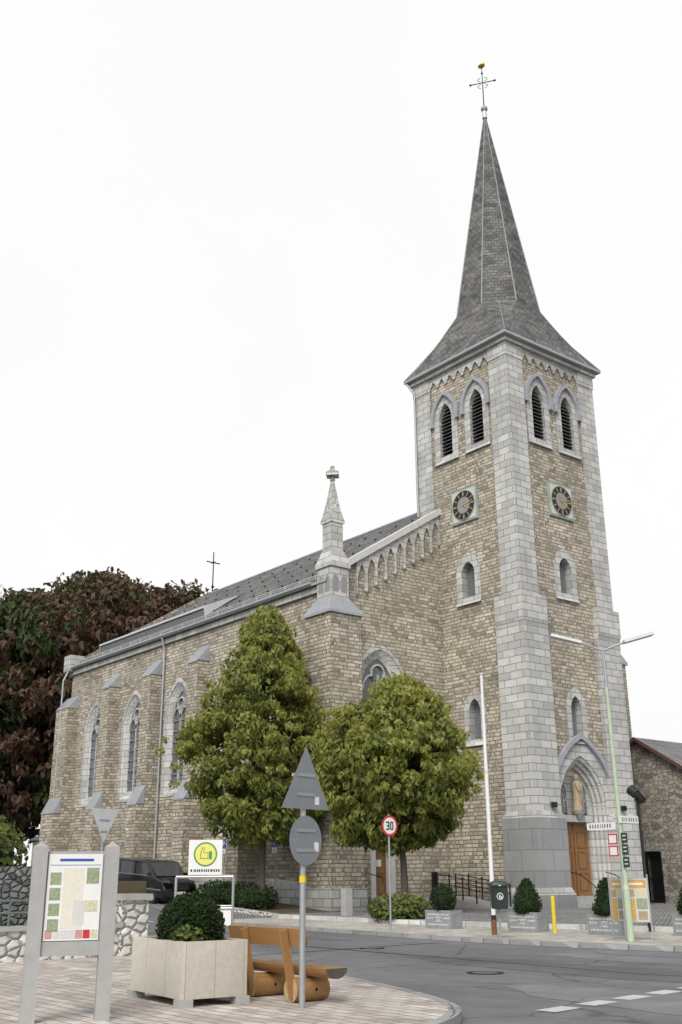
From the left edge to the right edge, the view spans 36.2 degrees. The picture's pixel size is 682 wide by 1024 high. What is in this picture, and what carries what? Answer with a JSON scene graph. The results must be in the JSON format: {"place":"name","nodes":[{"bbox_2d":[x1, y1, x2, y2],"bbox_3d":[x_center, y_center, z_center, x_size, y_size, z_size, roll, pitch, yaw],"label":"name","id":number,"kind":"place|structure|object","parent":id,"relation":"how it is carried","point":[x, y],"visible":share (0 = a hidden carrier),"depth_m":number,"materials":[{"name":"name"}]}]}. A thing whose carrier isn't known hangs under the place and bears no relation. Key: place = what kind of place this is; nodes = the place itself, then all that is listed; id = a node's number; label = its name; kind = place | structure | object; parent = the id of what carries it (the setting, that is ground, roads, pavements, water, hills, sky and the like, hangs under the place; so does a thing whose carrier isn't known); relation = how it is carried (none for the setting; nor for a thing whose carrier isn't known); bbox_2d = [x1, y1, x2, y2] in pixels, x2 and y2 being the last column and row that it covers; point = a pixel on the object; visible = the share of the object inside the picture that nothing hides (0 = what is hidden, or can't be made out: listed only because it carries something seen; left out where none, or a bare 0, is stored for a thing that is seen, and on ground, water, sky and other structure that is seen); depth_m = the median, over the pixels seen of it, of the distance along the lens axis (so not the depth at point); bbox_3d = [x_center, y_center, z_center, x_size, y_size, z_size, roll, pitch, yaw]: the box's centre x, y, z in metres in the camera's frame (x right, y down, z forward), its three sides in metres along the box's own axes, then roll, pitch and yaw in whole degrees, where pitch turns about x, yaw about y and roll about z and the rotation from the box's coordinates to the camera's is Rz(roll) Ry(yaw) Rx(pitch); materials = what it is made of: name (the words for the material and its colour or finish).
{"place":"outdoors","nodes":[
{"label":"outdoors","id":0,"kind":"place"},
{"bbox_2d":[0,956,461,1023],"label":"pavement","id":1,"kind":"structure","parent":0,"point":[65,991],"depth_m":12.84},
{"bbox_2d":[18,841,119,1023],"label":"information board","id":2,"kind":"object","parent":1,"relation":"on","point":[72,903],"visible":1,"depth_m":11.74,"materials":[{"name":"grey metal"}]},
{"bbox_2d":[0,866,152,962],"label":"stone wall","id":3,"kind":"structure","parent":1,"relation":"on","point":[132,907],"depth_m":21.05,"materials":[{"name":"stone"}]},
{"bbox_2d":[0,815,29,865],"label":"garden shrub","id":4,"kind":"object","parent":3,"relation":"on","point":[7,847],"visible":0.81,"depth_m":21.70,"materials":[{"name":"green plant"}]},
{"bbox_2d":[127,891,249,1008],"bbox_3d":[-1.995,5.655,13.630,0.955,1.323,1.655,12,-23,-31],"label":"planter","id":5,"kind":"object","parent":1,"relation":"on","point":[185,956],"visible":1,"depth_m":13.11,"materials":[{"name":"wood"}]},
{"bbox_2d":[174,840,234,925],"bbox_3d":[-2.198,6.383,16.684,0.964,2.170,0.062,1,-19,-3],"label":"hitchhiking sign","id":6,"kind":"object","parent":1,"relation":"on","point":[205,858],"visible":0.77,"depth_m":16.89,"materials":[{"name":"metal"}]},
{"bbox_2d":[228,925,346,1002],"bbox_3d":[-0.757,5.867,13.582,0.719,0.876,1.910,14,-24,-36],"label":"log bench","id":7,"kind":"object","parent":1,"relation":"on","point":[276,978],"visible":0.89,"depth_m":13.44,"materials":[{"name":"brown wood"}]},
{"bbox_2d":[281,747,328,1007],"bbox_3d":[-0.478,4.552,13.016,0.120,3.180,0.900,-16,-25,38],"label":"sign post","id":8,"kind":"object","parent":1,"relation":"on","point":[304,792],"visible":0.95,"depth_m":13.16,"materials":[{"name":"grey metal"}]},
{"bbox_2d":[0,0,681,865],"label":"sky","id":9,"kind":"structure","parent":0,"point":[233,233],"materials":[{"name":"white"}]},
{"bbox_2d":[149,898,678,931],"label":"forecourt paving","id":10,"kind":"structure","parent":0,"point":[576,918],"depth_m":38.81,"materials":[{"name":"grey stone"}]},
{"bbox_2d":[118,857,195,903],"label":"car","id":11,"kind":"object","parent":10,"relation":"on","point":[158,876],"visible":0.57,"depth_m":47.73,"materials":[{"name":"black metal"}]},
{"bbox_2d":[194,879,237,903],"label":"shrub bed","id":12,"kind":"object","parent":10,"relation":"on","point":[210,890],"visible":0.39,"depth_m":46.84,"materials":[{"name":"green plant"}]},
{"bbox_2d":[222,839,225,878],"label":"parking sign","id":13,"kind":"object","parent":10,"relation":"on","point":[224,847],"visible":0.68,"depth_m":52.12,"materials":[{"name":"metal"}]},
{"bbox_2d":[216,881,256,904],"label":"shrub bed","id":14,"kind":"object","parent":10,"relation":"on","point":[225,895],"visible":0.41,"depth_m":46.01,"materials":[{"name":"green plant"}]},
{"bbox_2d":[154,604,340,909],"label":"lime tree","id":15,"kind":"object","parent":10,"relation":"on","point":[268,654],"visible":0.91,"depth_m":45.76,"materials":[{"name":"green plant"}]},
{"bbox_2d":[227,883,279,908],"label":"shrub bed","id":16,"kind":"object","parent":10,"relation":"on","point":[252,896],"visible":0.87,"depth_m":44.64,"materials":[{"name":"green plant"}]},
{"bbox_2d":[272,842,277,893],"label":"parking sign","id":17,"kind":"object","parent":10,"relation":"on","point":[275,849],"visible":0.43,"depth_m":48.75,"materials":[{"name":"grey metal"}]},
{"bbox_2d":[341,888,351,915],"bbox_3d":[0.213,14.591,38.935,0.300,1.000,0.300,14,-24,-36],"label":"stone post","id":18,"kind":"object","parent":10,"relation":"on","point":[346,901],"visible":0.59,"depth_m":38.84,"materials":[{"name":"stone"}]},
{"bbox_2d":[308,671,484,894],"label":"lime tree","id":19,"kind":"object","parent":10,"relation":"on","point":[403,730],"visible":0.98,"depth_m":40.38,"materials":[{"name":"green plant"}]},
{"bbox_2d":[629,737,681,903],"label":"neighbour house","id":20,"kind":"structure","parent":10,"relation":"on","point":[657,772],"depth_m":53.48,"materials":[{"name":"grey stone"}]},
{"bbox_2d":[147,907,681,1023],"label":"road","id":21,"kind":"structure","parent":0,"point":[481,983],"depth_m":17.85,"materials":[{"name":"grey asphalt"}]},
{"bbox_2d":[91,808,118,850],"bbox_3d":[-5.649,8.592,24.420,0.090,3.160,0.900,-14,-24,34],"label":"yield sign","id":22,"kind":"object","parent":21,"relation":"on","point":[104,819],"visible":0.73,"depth_m":24.79,"materials":[{"name":"grey metal"}]},
{"bbox_2d":[234,918,681,951],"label":"pavement","id":23,"kind":"structure","parent":0,"point":[661,942],"depth_m":27.97,"materials":[{"name":"grey concrete"}]},
{"bbox_2d":[382,814,396,930],"bbox_3d":[1.437,10.647,30.710,0.600,3.350,0.095,13,-23,-33],"label":"speed limit sign","id":24,"kind":"object","parent":23,"relation":"on","point":[389,825],"visible":0.95,"depth_m":31.01,"materials":[{"name":"grey metal"}]},
{"bbox_2d":[367,892,432,922],"bbox_3d":[2.002,13.680,35.898,2.326,1.171,2.309,14,-24,-36],"label":"juniper shrub","id":25,"kind":"object","parent":23,"relation":"on","point":[404,905],"visible":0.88,"depth_m":35.29,"materials":[{"name":"green plant"}]},
{"bbox_2d":[425,884,462,928],"bbox_3d":[3.100,11.953,31.641,0.877,1.279,1.050,17,-25,-40],"label":"slate planter","id":26,"kind":"object","parent":23,"relation":"on","point":[443,900],"visible":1,"depth_m":31.40,"materials":[{"name":"grey stone"}]},
{"bbox_2d":[479,673,496,934],"bbox_3d":[4.057,7.984,28.831,0.150,7.100,0.150,14,-24,-36],"label":"flagpole","id":27,"kind":"object","parent":23,"relation":"on","point":[493,911],"visible":0.91,"depth_m":28.74,"materials":[{"name":"white metal"}]},
{"bbox_2d":[489,880,507,937],"bbox_3d":[4.019,10.089,26.339,0.466,1.480,0.358,0,-19,0],"label":"litter bin","id":28,"kind":"object","parent":23,"relation":"on","point":[499,893],"visible":0.97,"depth_m":26.35,"materials":[{"name":"green metal"}]},
{"bbox_2d":[507,878,548,932],"bbox_3d":[5.270,11.124,29.555,0.884,1.437,1.050,17,-25,-40],"label":"slate planter","id":29,"kind":"object","parent":23,"relation":"on","point":[526,915],"visible":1,"depth_m":29.30,"materials":[{"name":"grey stone"}]},
{"bbox_2d":[551,896,556,932],"bbox_3d":[5.879,11.138,28.809,0.110,1.010,0.110,14,-24,-36],"label":"yellow bollard","id":30,"kind":"object","parent":23,"relation":"on","point":[553,914],"visible":0.86,"depth_m":28.77,"materials":[{"name":"yellow metal"}]},
{"bbox_2d":[550,631,653,941],"bbox_3d":[6.834,6.780,26.099,2.663,7.533,0.838,-3,-19,7],"label":"street lamp","id":31,"kind":"object","parent":23,"relation":"on","point":[624,850],"visible":0.97,"depth_m":25.71,"materials":[{"name":"metal"}]},
{"bbox_2d":[587,877,626,935],"bbox_3d":[7.096,10.468,27.731,0.921,1.446,1.050,17,-25,-40],"label":"slate planter","id":32,"kind":"object","parent":23,"relation":"on","point":[599,921],"visible":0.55,"depth_m":27.53,"materials":[{"name":"grey stone"}]},
{"bbox_2d":[606,874,653,940],"bbox_3d":[7.042,9.621,25.395,1.100,1.500,0.650,-17,-25,39],"label":"poster stand","id":33,"kind":"object","parent":23,"relation":"on","point":[640,900],"visible":0.89,"depth_m":25.37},
{"bbox_2d":[626,785,650,931],"bbox_3d":[8.387,9.603,29.076,0.318,3.892,0.588,7,-21,-20],"label":"floodlight pole","id":34,"kind":"object","parent":23,"relation":"on","point":[633,791],"visible":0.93,"depth_m":29.36,"materials":[{"name":"metal"}]},
{"bbox_2d":[672,887,681,935],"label":"slate planter","id":35,"kind":"object","parent":23,"relation":"on","point":[677,923],"visible":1,"depth_m":26.90,"materials":[{"name":"grey stone"}]},
{"bbox_3d":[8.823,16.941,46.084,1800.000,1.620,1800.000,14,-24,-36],"label":"ground","id":36,"kind":"structure","parent":0,"visible":0},
{"bbox_2d":[0,586,115,865],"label":"beech tree","id":37,"kind":"object","parent":36,"relation":"on","point":[24,615],"visible":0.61,"depth_m":80.24,"materials":[{"name":"brown plant"}]},
{"bbox_2d":[0,566,159,830],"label":"beech tree","id":38,"kind":"object","parent":36,"relation":"on","point":[96,593],"visible":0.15,"depth_m":87.22,"materials":[{"name":"brown plant"}]},
{"bbox_2d":[25,578,217,729],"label":"beech tree","id":39,"kind":"object","parent":36,"relation":"on","point":[169,597],"visible":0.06,"depth_m":89.20,"materials":[{"name":"brown plant"}]},
{"bbox_2d":[28,59,643,911],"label":"church","id":40,"kind":"structure","parent":36,"relation":"on","point":[488,559],"depth_m":53.77,"materials":[{"name":"grey stone"}]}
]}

